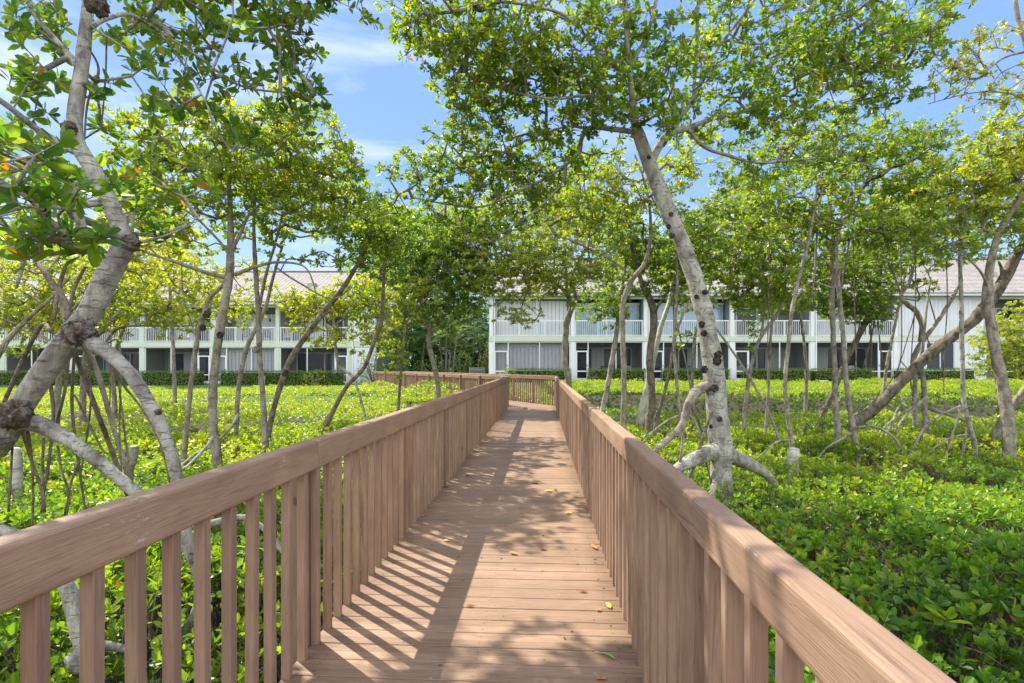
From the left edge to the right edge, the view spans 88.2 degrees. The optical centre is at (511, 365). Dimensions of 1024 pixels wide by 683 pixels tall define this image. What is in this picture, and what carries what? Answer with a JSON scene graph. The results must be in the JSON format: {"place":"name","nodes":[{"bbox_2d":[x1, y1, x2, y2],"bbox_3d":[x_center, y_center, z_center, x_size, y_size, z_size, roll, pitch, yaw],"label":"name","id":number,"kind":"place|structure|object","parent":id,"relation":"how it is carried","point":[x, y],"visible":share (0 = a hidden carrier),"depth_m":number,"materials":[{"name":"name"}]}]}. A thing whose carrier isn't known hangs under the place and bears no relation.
{"place":"outdoors","nodes":[
{"label":"outdoors","id":0,"kind":"place"},
{"bbox_2d":[262,329,270,340],"bbox_3d":[-17.842,-2.124,38.400,0.530,0.980,0.520,0,0,-20],"label":"patio chair","id":1,"kind":"object","parent":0,"point":[264,333],"visible":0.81,"depth_m":38.57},
{"bbox_2d":[0,366,991,400],"bbox_3d":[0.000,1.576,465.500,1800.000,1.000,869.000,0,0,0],"label":"lawn","id":2,"kind":"structure","parent":0,"point":[363,395],"depth_m":33.01,"materials":[{"name":"green plant"}]},
{"bbox_2d":[0,370,27,384],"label":"hedge","id":3,"kind":"object","parent":2,"relation":"on","point":[5,378],"visible":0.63,"depth_m":35.70,"materials":[{"name":"green plant"}]},
{"bbox_2d":[53,369,141,384],"bbox_3d":[-28.954,0.879,36.050,7.138,1.217,1.254,0,0,0],"label":"hedge","id":4,"kind":"object","parent":2,"relation":"on","point":[106,377],"visible":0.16,"depth_m":35.70,"materials":[{"name":"green plant"}]},
{"bbox_2d":[139,370,206,384],"bbox_3d":[-23.115,0.869,36.031,4.253,1.298,1.209,0,0,0],"label":"hedge","id":5,"kind":"object","parent":2,"relation":"on","point":[155,377],"visible":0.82,"depth_m":35.70,"materials":[{"name":"green plant"}]},
{"bbox_2d":[0,270,413,383],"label":"townhouse row","id":6,"kind":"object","parent":2,"relation":"on","point":[144,349],"visible":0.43,"depth_m":38.99,"materials":[{"name":"grey paint"}]},
{"bbox_2d":[103,352,138,372],"bbox_3d":[-28.750,0.166,39.768,4.043,2.260,0.056,0,0,0],"label":"patio door","id":7,"kind":"structure","parent":6,"relation":"in","point":[132,357],"depth_m":39.76,"materials":[{"name":"grey glass"}]},
{"bbox_2d":[112,315,137,340],"bbox_3d":[-28.750,-2.704,39.768,2.757,2.120,0.056,0,0,0],"label":"balcony window","id":8,"kind":"structure","parent":6,"relation":"in","point":[115,335],"depth_m":39.76,"materials":[{"name":"grey glass"}]},
{"bbox_2d":[169,352,209,380],"bbox_3d":[-23.788,0.166,39.768,4.110,2.260,0.056,0,0,0],"label":"patio door","id":9,"kind":"structure","parent":6,"relation":"in","point":[179,355],"depth_m":39.76,"materials":[{"name":"white paint"}]},
{"bbox_2d":[177,315,210,340],"bbox_3d":[-23.788,-2.704,39.768,2.802,2.120,0.056,0,0,0],"label":"balcony window","id":10,"kind":"structure","parent":6,"relation":"in","point":[205,332],"depth_m":39.76,"materials":[{"name":"white paint"}]},
{"bbox_2d":[198,356,209,382],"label":"screen door","id":11,"kind":"structure","parent":6,"relation":"in","point":[208,374],"depth_m":37.54,"materials":[{"name":"white paint"}]},
{"bbox_2d":[297,352,346,380],"bbox_3d":[-14.091,0.166,39.768,4.243,2.260,0.056,0,0,0],"label":"patio door","id":12,"kind":"structure","parent":6,"relation":"in","point":[316,360],"depth_m":39.76,"materials":[{"name":"white paint"}]},
{"bbox_2d":[306,315,343,340],"bbox_3d":[-14.091,-2.704,39.768,2.893,2.120,0.056,0,0,0],"label":"balcony window","id":13,"kind":"structure","parent":6,"relation":"in","point":[325,321],"depth_m":39.76,"materials":[{"name":"white paint"}]},
{"bbox_2d":[218,369,345,384],"bbox_3d":[-15.629,0.886,36.072,8.580,1.289,1.327,0,0,0],"label":"hedge","id":14,"kind":"object","parent":2,"relation":"on","point":[272,378],"visible":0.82,"depth_m":35.70,"materials":[{"name":"green plant"}]},
{"bbox_2d":[296,369,331,385],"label":"shrub","id":15,"kind":"object","parent":2,"relation":"on","point":[316,383],"visible":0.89,"depth_m":35.11,"materials":[{"name":"green plant"}]},
{"bbox_2d":[334,237,401,271],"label":"tree","id":16,"kind":"object","parent":2,"relation":"on","point":[349,263],"visible":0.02,"depth_m":48.61,"materials":[{"name":"green plant"}]},
{"bbox_2d":[355,347,390,384],"bbox_3d":[-9.536,0.086,36.456,2.719,2.774,2.027,0,0,0],"label":"shrub","id":17,"kind":"object","parent":2,"relation":"on","point":[370,375],"visible":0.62,"depth_m":36.25,"materials":[{"name":"green plant"}]},
{"bbox_2d":[383,347,420,371],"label":"shrub","id":18,"kind":"object","parent":2,"relation":"on","point":[406,368],"visible":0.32,"depth_m":38.30,"materials":[{"name":"green plant"}]},
{"bbox_2d":[390,316,419,370],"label":"palm","id":19,"kind":"object","parent":2,"relation":"on","point":[396,333],"visible":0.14,"depth_m":42.20,"materials":[{"name":"green plant"}]},
{"bbox_2d":[400,311,439,371],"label":"shrub","id":20,"kind":"object","parent":2,"relation":"on","point":[415,328],"visible":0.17,"depth_m":46.12,"materials":[{"name":"green plant"}]},
{"bbox_2d":[389,312,453,371],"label":"palm","id":21,"kind":"object","parent":2,"relation":"on","point":[423,342],"visible":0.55,"depth_m":40.65,"materials":[{"name":"green plant"}]},
{"bbox_2d":[405,243,456,370],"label":"tree","id":22,"kind":"object","parent":2,"relation":"on","point":[431,296],"visible":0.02,"depth_m":51.41,"materials":[{"name":"green plant"}]},
{"bbox_2d":[417,352,446,371],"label":"shrub","id":23,"kind":"object","parent":2,"relation":"on","point":[438,367],"visible":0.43,"depth_m":37.90,"materials":[{"name":"green plant"}]},
{"bbox_2d":[409,293,471,372],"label":"shrub","id":24,"kind":"object","parent":2,"relation":"on","point":[437,353],"visible":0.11,"depth_m":46.90,"materials":[{"name":"green plant"}]},
{"bbox_2d":[409,312,488,372],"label":"palm","id":25,"kind":"object","parent":2,"relation":"on","point":[447,335],"visible":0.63,"depth_m":39.68,"materials":[{"name":"green plant"}]},
{"bbox_2d":[410,301,488,371],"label":"palm","id":26,"kind":"object","parent":2,"relation":"on","point":[463,337],"visible":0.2,"depth_m":45.38,"materials":[{"name":"green plant"}]},
{"bbox_2d":[444,350,477,372],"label":"shrub","id":27,"kind":"object","parent":2,"relation":"on","point":[460,368],"visible":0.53,"depth_m":37.84,"materials":[{"name":"green plant"}]},
{"bbox_2d":[435,265,488,372],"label":"tree","id":28,"kind":"object","parent":2,"relation":"on","point":[486,310],"visible":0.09,"depth_m":49.15,"materials":[{"name":"green plant"}]},
{"bbox_2d":[444,325,488,367],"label":"palm","id":29,"kind":"object","parent":2,"relation":"on","point":[481,337],"visible":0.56,"depth_m":40.43,"materials":[{"name":"green plant"}]},
{"bbox_2d":[451,302,488,372],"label":"shrub","id":30,"kind":"object","parent":2,"relation":"on","point":[474,359],"visible":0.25,"depth_m":46.34,"materials":[{"name":"green plant"}]},
{"bbox_2d":[469,368,484,379],"bbox_3d":[-2.429,0.601,37.000,1.200,0.850,0.900,0,0,0],"label":"air conditioner","id":31,"kind":"object","parent":2,"relation":"on","point":[477,370],"visible":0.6,"depth_m":36.60,"materials":[{"name":"grey metal"}]},
{"bbox_2d":[477,349,488,373],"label":"shrub","id":32,"kind":"object","parent":2,"relation":"on","point":[486,367],"visible":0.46,"depth_m":39.04,"materials":[{"name":"green plant"}]},
{"bbox_2d":[504,367,571,381],"bbox_3d":[1.639,0.629,33.628,4.392,1.159,1.200,0,0,0],"label":"hedge","id":33,"kind":"object","parent":2,"relation":"on","point":[558,373],"visible":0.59,"depth_m":33.30,"materials":[{"name":"green plant"}]},
{"bbox_2d":[586,367,646,380],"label":"hedge","id":34,"kind":"object","parent":2,"relation":"on","point":[601,374],"visible":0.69,"depth_m":33.30,"materials":[{"name":"green plant"}]},
{"bbox_2d":[659,367,731,381],"bbox_3d":[11.685,0.664,33.616,4.447,1.146,1.190,0,0,0],"label":"hedge","id":35,"kind":"object","parent":2,"relation":"on","point":[683,375],"visible":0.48,"depth_m":33.30,"materials":[{"name":"green plant"}]},
{"bbox_2d":[482,258,1023,381],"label":"townhouse row","id":36,"kind":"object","parent":2,"relation":"on","point":[518,345],"visible":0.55,"depth_m":35.50,"materials":[{"name":"grey paint"}]},
{"bbox_2d":[495,351,507,373],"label":"screen door","id":37,"kind":"structure","parent":36,"relation":"in","point":[495,351],"depth_m":35.04,"materials":[{"name":"white paint"}]},
{"bbox_2d":[576,351,587,380],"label":"screen door","id":38,"kind":"structure","parent":36,"relation":"in","point":[576,351],"depth_m":35.04,"materials":[{"name":"white paint"}]},
{"bbox_2d":[576,348,631,377],"bbox_3d":[6.452,-0.114,37.268,3.972,2.260,0.056,0,0,0],"label":"patio door","id":39,"kind":"structure","parent":36,"relation":"in","point":[581,356],"depth_m":37.26,"materials":[{"name":"white paint"}]},
{"bbox_2d":[575,303,639,334],"bbox_3d":[6.452,-3.079,36.030,4.513,2.330,0.060,0,0,0],"label":"balcony window","id":40,"kind":"structure","parent":36,"relation":"in","point":[633,308],"depth_m":36.02,"materials":[{"name":"grey glass"}]},
{"bbox_2d":[654,348,699,377],"bbox_3d":[11.737,-0.114,37.268,4.750,2.260,0.056,0,0,0],"label":"patio door","id":41,"kind":"structure","parent":36,"relation":"in","point":[667,351],"depth_m":37.26,"materials":[{"name":"white paint"}]},
{"bbox_2d":[655,303,723,334],"bbox_3d":[11.737,-3.079,36.030,5.397,2.330,0.060,0,0,0],"label":"balcony window","id":42,"kind":"structure","parent":36,"relation":"in","point":[667,328],"depth_m":36.02,"materials":[{"name":"grey glass"}]},
{"bbox_2d":[735,351,748,379],"bbox_3d":[15.257,0.026,35.045,0.860,1.980,0.090,0,0,0],"label":"screen door","id":43,"kind":"structure","parent":36,"relation":"in","point":[735,351],"depth_m":35.04,"materials":[{"name":"white paint"}]},
{"bbox_2d":[735,308,777,334],"bbox_3d":[17.270,-2.984,37.268,3.005,2.120,0.056,0,0,0],"label":"balcony window","id":44,"kind":"structure","parent":36,"relation":"in","point":[738,324],"depth_m":37.26,"materials":[{"name":"grey glass"}]},
{"bbox_2d":[735,348,785,377],"bbox_3d":[17.270,-0.114,37.268,4.407,2.260,0.056,0,0,0],"label":"patio door","id":45,"kind":"structure","parent":36,"relation":"in","point":[759,362],"depth_m":37.26,"materials":[{"name":"white paint"}]},
{"bbox_2d":[817,348,866,370],"bbox_3d":[22.715,-0.114,37.268,4.594,2.260,0.056,0,0,0],"label":"patio door","id":46,"kind":"structure","parent":36,"relation":"in","point":[861,352],"depth_m":37.26,"materials":[{"name":"white paint"}]},
{"bbox_2d":[879,351,892,378],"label":"screen door","id":47,"kind":"structure","parent":36,"relation":"in","point":[879,351],"depth_m":35.04,"materials":[{"name":"white paint"}]},
{"bbox_2d":[927,343,953,369],"bbox_3d":[28.407,-0.579,35.050,1.874,1.830,0.060,0,0,0],"label":"window","id":48,"kind":"structure","parent":36,"relation":"in","point":[937,362],"depth_m":35.04,"materials":[{"name":"grey glass"}]},
{"bbox_2d":[995,308,1018,334],"bbox_3d":[34.134,-2.984,37.268,3.387,2.120,0.056,0,0,0],"label":"balcony window","id":49,"kind":"structure","parent":36,"relation":"in","point":[997,309],"depth_m":37.26,"materials":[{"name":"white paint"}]},
{"bbox_2d":[1002,352,1023,378],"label":"patio door","id":50,"kind":"structure","parent":36,"relation":"in","point":[1022,373],"depth_m":37.26,"materials":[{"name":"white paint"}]},
{"bbox_2d":[740,367,811,381],"bbox_3d":[16.800,0.659,33.630,4.329,1.115,1.196,0,0,0],"label":"hedge","id":51,"kind":"object","parent":2,"relation":"on","point":[775,375],"visible":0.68,"depth_m":33.30,"materials":[{"name":"green plant"}]},
{"bbox_2d":[808,367,875,381],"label":"hedge","id":52,"kind":"object","parent":2,"relation":"on","point":[824,375],"visible":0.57,"depth_m":33.30,"materials":[{"name":"green plant"}]},
{"bbox_2d":[890,367,978,381],"bbox_3d":[26.859,0.655,33.606,5.072,1.181,1.215,0,0,0],"label":"hedge","id":53,"kind":"object","parent":2,"relation":"on","point":[936,373],"visible":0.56,"depth_m":33.30,"materials":[{"name":"green plant"}]},
{"bbox_2d":[0,392,1023,682],"bbox_3d":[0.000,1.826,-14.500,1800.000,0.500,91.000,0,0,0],"label":"ground","id":54,"kind":"structure","parent":0,"point":[616,418],"depth_m":19.48,"materials":[{"name":"green plant"}]},
{"bbox_2d":[9,447,23,528],"bbox_3d":[-5.825,1.549,6.202,0.135,1.155,0.137,0,0,0],"label":"tree stump","id":55,"kind":"object","parent":54,"relation":"on","point":[17,475],"visible":0.38,"depth_m":6.17,"materials":[{"name":"white wood"}]},
{"bbox_2d":[0,241,95,358],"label":"mangrove tree","id":56,"kind":"object","parent":54,"relation":"on","point":[12,267],"visible":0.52,"depth_m":9.99,"materials":[{"name":"green plant"}]},
{"bbox_2d":[0,204,219,444],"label":"mangrove tree","id":57,"kind":"object","parent":54,"relation":"on","point":[9,316],"visible":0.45,"depth_m":12.47,"materials":[{"name":"green plant"}]},
{"bbox_2d":[123,445,139,480],"bbox_3d":[-4.261,1.513,5.899,0.179,1.226,0.121,0,0,0],"label":"tree stump","id":58,"kind":"object","parent":54,"relation":"on","point":[133,452],"visible":0.32,"depth_m":5.87,"materials":[{"name":"beige wood"}]},
{"bbox_2d":[51,240,254,419],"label":"mangrove tree","id":59,"kind":"object","parent":54,"relation":"on","point":[174,379],"visible":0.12,"depth_m":18.93,"materials":[{"name":"green plant"}]},
{"bbox_2d":[89,188,226,473],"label":"mangrove tree","id":60,"kind":"object","parent":54,"relation":"on","point":[205,313],"visible":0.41,"depth_m":8.41,"materials":[{"name":"green plant"}]},
{"bbox_2d":[79,255,245,427],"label":"mangrove tree","id":61,"kind":"object","parent":54,"relation":"on","point":[163,312],"visible":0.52,"depth_m":14.27,"materials":[{"name":"green plant"}]},
{"bbox_2d":[0,0,381,678],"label":"mangrove tree","id":62,"kind":"object","parent":54,"relation":"on","point":[64,186],"visible":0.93,"depth_m":3.25,"materials":[{"name":"green plant"}]},
{"bbox_2d":[111,237,279,423],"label":"mangrove tree","id":63,"kind":"object","parent":54,"relation":"on","point":[161,274],"visible":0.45,"depth_m":15.73,"materials":[{"name":"green plant"}]},
{"bbox_2d":[81,76,383,482],"bbox_3d":[-3.976,-0.885,7.701,4.049,6.545,2.200,0,0,-11],"label":"mangrove tree","id":64,"kind":"object","parent":54,"relation":"on","point":[175,147],"visible":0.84,"depth_m":7.74,"materials":[{"name":"green plant"}]},
{"bbox_2d":[154,125,379,452],"bbox_3d":[-4.232,-1.019,9.440,3.658,6.390,2.184,0,0,-12],"label":"mangrove tree","id":65,"kind":"object","parent":54,"relation":"on","point":[257,348],"visible":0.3,"depth_m":9.28,"materials":[{"name":"green plant"}]},
{"bbox_2d":[204,168,366,458],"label":"mangrove tree","id":66,"kind":"object","parent":54,"relation":"on","point":[285,226],"visible":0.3,"depth_m":10.47,"materials":[{"name":"green plant"}]},
{"bbox_2d":[269,270,403,419],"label":"mangrove tree","id":67,"kind":"object","parent":54,"relation":"on","point":[293,298],"visible":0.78,"depth_m":13.87,"materials":[{"name":"green plant"}]},
{"bbox_2d":[268,200,429,448],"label":"mangrove tree","id":68,"kind":"object","parent":54,"relation":"on","point":[386,238],"visible":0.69,"depth_m":10.18,"materials":[{"name":"green plant"}]},
{"bbox_2d":[320,179,449,433],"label":"mangrove tree","id":69,"kind":"object","parent":54,"relation":"on","point":[384,265],"visible":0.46,"depth_m":12.07,"materials":[{"name":"green plant"}]},
{"bbox_2d":[376,274,444,410],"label":"mangrove tree","id":70,"kind":"object","parent":54,"relation":"on","point":[404,336],"visible":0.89,"depth_m":16.94,"materials":[{"name":"green plant"}]},
{"bbox_2d":[351,201,498,398],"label":"mangrove tree","id":71,"kind":"object","parent":54,"relation":"on","point":[436,253],"visible":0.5,"depth_m":18.12,"materials":[{"name":"green plant"}]},
{"bbox_2d":[0,377,1023,682],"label":"mangrove ground cover","id":72,"kind":"object","parent":54,"relation":"on","point":[984,551],"depth_m":5.68,"materials":[{"name":"green plant"}]},
{"bbox_2d":[426,167,644,387],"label":"mangrove tree","id":73,"kind":"object","parent":54,"relation":"on","point":[541,246],"visible":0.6,"depth_m":17.60,"materials":[{"name":"green plant"}]},
{"bbox_2d":[570,231,661,412],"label":"mangrove tree","id":74,"kind":"object","parent":54,"relation":"on","point":[614,313],"visible":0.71,"depth_m":12.41,"materials":[{"name":"green plant"}]},
{"bbox_2d":[535,130,730,428],"bbox_3d":[2.387,-1.258,10.612,4.200,6.868,2.072,0,0,-14],"label":"mangrove tree","id":75,"kind":"object","parent":54,"relation":"on","point":[685,169],"visible":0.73,"depth_m":10.42,"materials":[{"name":"green plant"}]},
{"bbox_2d":[578,196,723,439],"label":"mangrove tree","id":76,"kind":"object","parent":54,"relation":"on","point":[646,291],"visible":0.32,"depth_m":11.95,"materials":[{"name":"green plant"}]},
{"bbox_2d":[363,0,976,509],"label":"mangrove tree","id":77,"kind":"object","parent":54,"relation":"on","point":[557,78],"visible":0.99,"depth_m":6.53,"materials":[{"name":"green plant"}]},
{"bbox_2d":[643,286,699,445],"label":"mangrove tree","id":78,"kind":"object","parent":54,"relation":"on","point":[656,420],"visible":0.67,"depth_m":10.97,"materials":[{"name":"grey plant"}]},
{"bbox_2d":[651,197,737,440],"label":"mangrove tree","id":79,"kind":"object","parent":54,"relation":"on","point":[666,250],"visible":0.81,"depth_m":10.77,"materials":[{"name":"green plant"}]},
{"bbox_2d":[635,179,786,438],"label":"mangrove tree","id":80,"kind":"object","parent":54,"relation":"on","point":[640,415],"visible":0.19,"depth_m":13.75,"materials":[{"name":"green plant"}]},
{"bbox_2d":[617,179,827,431],"bbox_3d":[6.215,-1.802,15.970,6.435,7.956,2.953,0,0,0],"label":"mangrove tree","id":81,"kind":"object","parent":54,"relation":"on","point":[695,330],"visible":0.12,"depth_m":15.96,"materials":[{"name":"green plant"}]},
{"bbox_2d":[700,201,810,447],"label":"mangrove tree","id":82,"kind":"object","parent":54,"relation":"on","point":[747,265],"visible":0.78,"depth_m":11.05,"materials":[{"name":"green plant"}]},
{"bbox_2d":[756,258,806,434],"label":"mangrove tree","id":83,"kind":"object","parent":54,"relation":"on","point":[768,377],"visible":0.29,"depth_m":11.57,"materials":[{"name":"grey plant"}]},
{"bbox_2d":[786,448,799,488],"bbox_3d":[4.305,1.699,8.101,0.197,0.854,0.202,0,0,-44],"label":"tree stump","id":84,"kind":"object","parent":54,"relation":"on","point":[793,454],"visible":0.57,"depth_m":8.04,"materials":[{"name":"white wood"}]},
{"bbox_2d":[731,199,861,438],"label":"mangrove tree","id":85,"kind":"object","parent":54,"relation":"on","point":[819,259],"visible":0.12,"depth_m":14.96,"materials":[{"name":"green plant"}]},
{"bbox_2d":[724,155,880,481],"bbox_3d":[4.860,-0.674,9.133,2.819,5.701,1.783,0,0,-11],"label":"mangrove tree","id":86,"kind":"object","parent":54,"relation":"on","point":[782,194],"visible":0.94,"depth_m":9.00,"materials":[{"name":"green plant"}]},
{"bbox_2d":[706,102,967,461],"bbox_3d":[6.381,-1.415,10.472,4.721,7.183,2.249,0,0,0],"label":"mangrove tree","id":87,"kind":"object","parent":54,"relation":"on","point":[862,154],"visible":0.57,"depth_m":10.20,"materials":[{"name":"green plant"}]},
{"bbox_2d":[770,181,936,487],"bbox_3d":[6.290,-0.536,9.845,2.848,5.626,2.078,0,0,0],"label":"mangrove tree","id":88,"kind":"object","parent":54,"relation":"on","point":[883,230],"visible":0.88,"depth_m":9.62,"materials":[{"name":"green plant"}]},
{"bbox_2d":[783,186,967,448],"bbox_3d":[8.916,-1.117,13.082,4.263,6.590,2.387,0,0,0],"label":"mangrove tree","id":89,"kind":"object","parent":54,"relation":"on","point":[860,273],"visible":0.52,"depth_m":12.79,"materials":[{"name":"green plant"}]},
{"bbox_2d":[846,190,957,431],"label":"mangrove tree","id":90,"kind":"object","parent":54,"relation":"on","point":[907,304],"visible":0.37,"depth_m":11.76,"materials":[{"name":"green plant"}]},
{"bbox_2d":[818,148,1023,424],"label":"mangrove tree","id":91,"kind":"object","parent":54,"relation":"on","point":[950,253],"visible":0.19,"depth_m":15.96,"materials":[{"name":"green plant"}]},
{"bbox_2d":[844,125,1023,459],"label":"mangrove tree","id":92,"kind":"object","parent":54,"relation":"on","point":[882,400],"visible":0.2,"depth_m":10.57,"materials":[{"name":"green plant"}]},
{"bbox_2d":[871,234,999,463],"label":"mangrove tree","id":93,"kind":"object","parent":54,"relation":"on","point":[923,403],"visible":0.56,"depth_m":11.16,"materials":[{"name":"grey plant"}]},
{"bbox_2d":[880,140,1022,479],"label":"mangrove tree","id":94,"kind":"object","parent":54,"relation":"on","point":[935,165],"visible":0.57,"depth_m":9.57,"materials":[{"name":"green plant"}]},
{"bbox_2d":[897,79,1023,483],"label":"mangrove tree","id":95,"kind":"object","parent":54,"relation":"on","point":[983,176],"visible":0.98,"depth_m":8.84,"materials":[{"name":"green plant"}]},
{"bbox_2d":[909,0,1023,113],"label":"mangrove tree","id":96,"kind":"object","parent":54,"relation":"on","point":[966,49],"visible":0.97,"depth_m":6.99,"materials":[{"name":"green plant"}]},
{"bbox_2d":[965,299,1023,421],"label":"mangrove bush","id":97,"kind":"object","parent":54,"relation":"on","point":[1007,348],"visible":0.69,"depth_m":18.97,"materials":[{"name":"green plant"}]},
{"bbox_2d":[979,193,1023,472],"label":"mangrove tree","id":98,"kind":"object","parent":54,"relation":"on","point":[996,431],"visible":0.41,"depth_m":9.79,"materials":[{"name":"green plant"}]},
{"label":"boardwalk joists","id":99,"kind":"structure","parent":54,"relation":"on","visible":0},
{"bbox_2d":[279,405,642,682],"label":"boardwalk","id":100,"kind":"structure","parent":99,"relation":"on","point":[522,620],"depth_m":3.38,"materials":[{"name":"brown wood"}]},
{"bbox_2d":[0,376,508,682],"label":"boardwalk railing","id":101,"kind":"object","parent":100,"relation":"attached to","point":[409,461],"visible":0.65,"depth_m":2.15,"materials":[{"name":"brown wood"}]},
{"bbox_2d":[374,426,619,664],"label":"leaf crumbs","id":102,"kind":"object","parent":100,"relation":"on","point":[514,568],"visible":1,"depth_m":3.99,"materials":[{"name":"brown plant"}]},
{"bbox_2d":[555,377,955,682],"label":"boardwalk railing","id":103,"kind":"object","parent":100,"relation":"attached to","point":[707,586],"visible":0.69,"depth_m":1.62,"materials":[{"name":"brown wood"}]},
{"bbox_2d":[395,390,552,405],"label":"boardwalk","id":104,"kind":"structure","parent":99,"relation":"on","point":[517,403],"depth_m":20.26,"materials":[{"name":"brown wood"}]},
{"bbox_2d":[374,371,505,403],"bbox_3d":[-4.508,1.471,26.259,0.146,2.170,17.497,0,0,-30],"label":"boardwalk railing","id":105,"kind":"object","parent":104,"relation":"attached to","point":[408,378],"visible":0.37,"depth_m":25.11,"materials":[{"name":"brown wood"}]},
{"bbox_2d":[391,371,558,405],"bbox_3d":[-3.341,1.471,27.893,0.146,2.170,20.043,0,0,-30],"label":"boardwalk railing","id":106,"kind":"object","parent":104,"relation":"attached to","point":[542,378],"visible":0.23,"depth_m":20.97,"materials":[{"name":"brown wood"}]},
{"bbox_2d":[0,0,1023,365],"label":"sky","id":107,"kind":"structure","parent":0,"point":[384,105],"materials":[{"name":"blue"}]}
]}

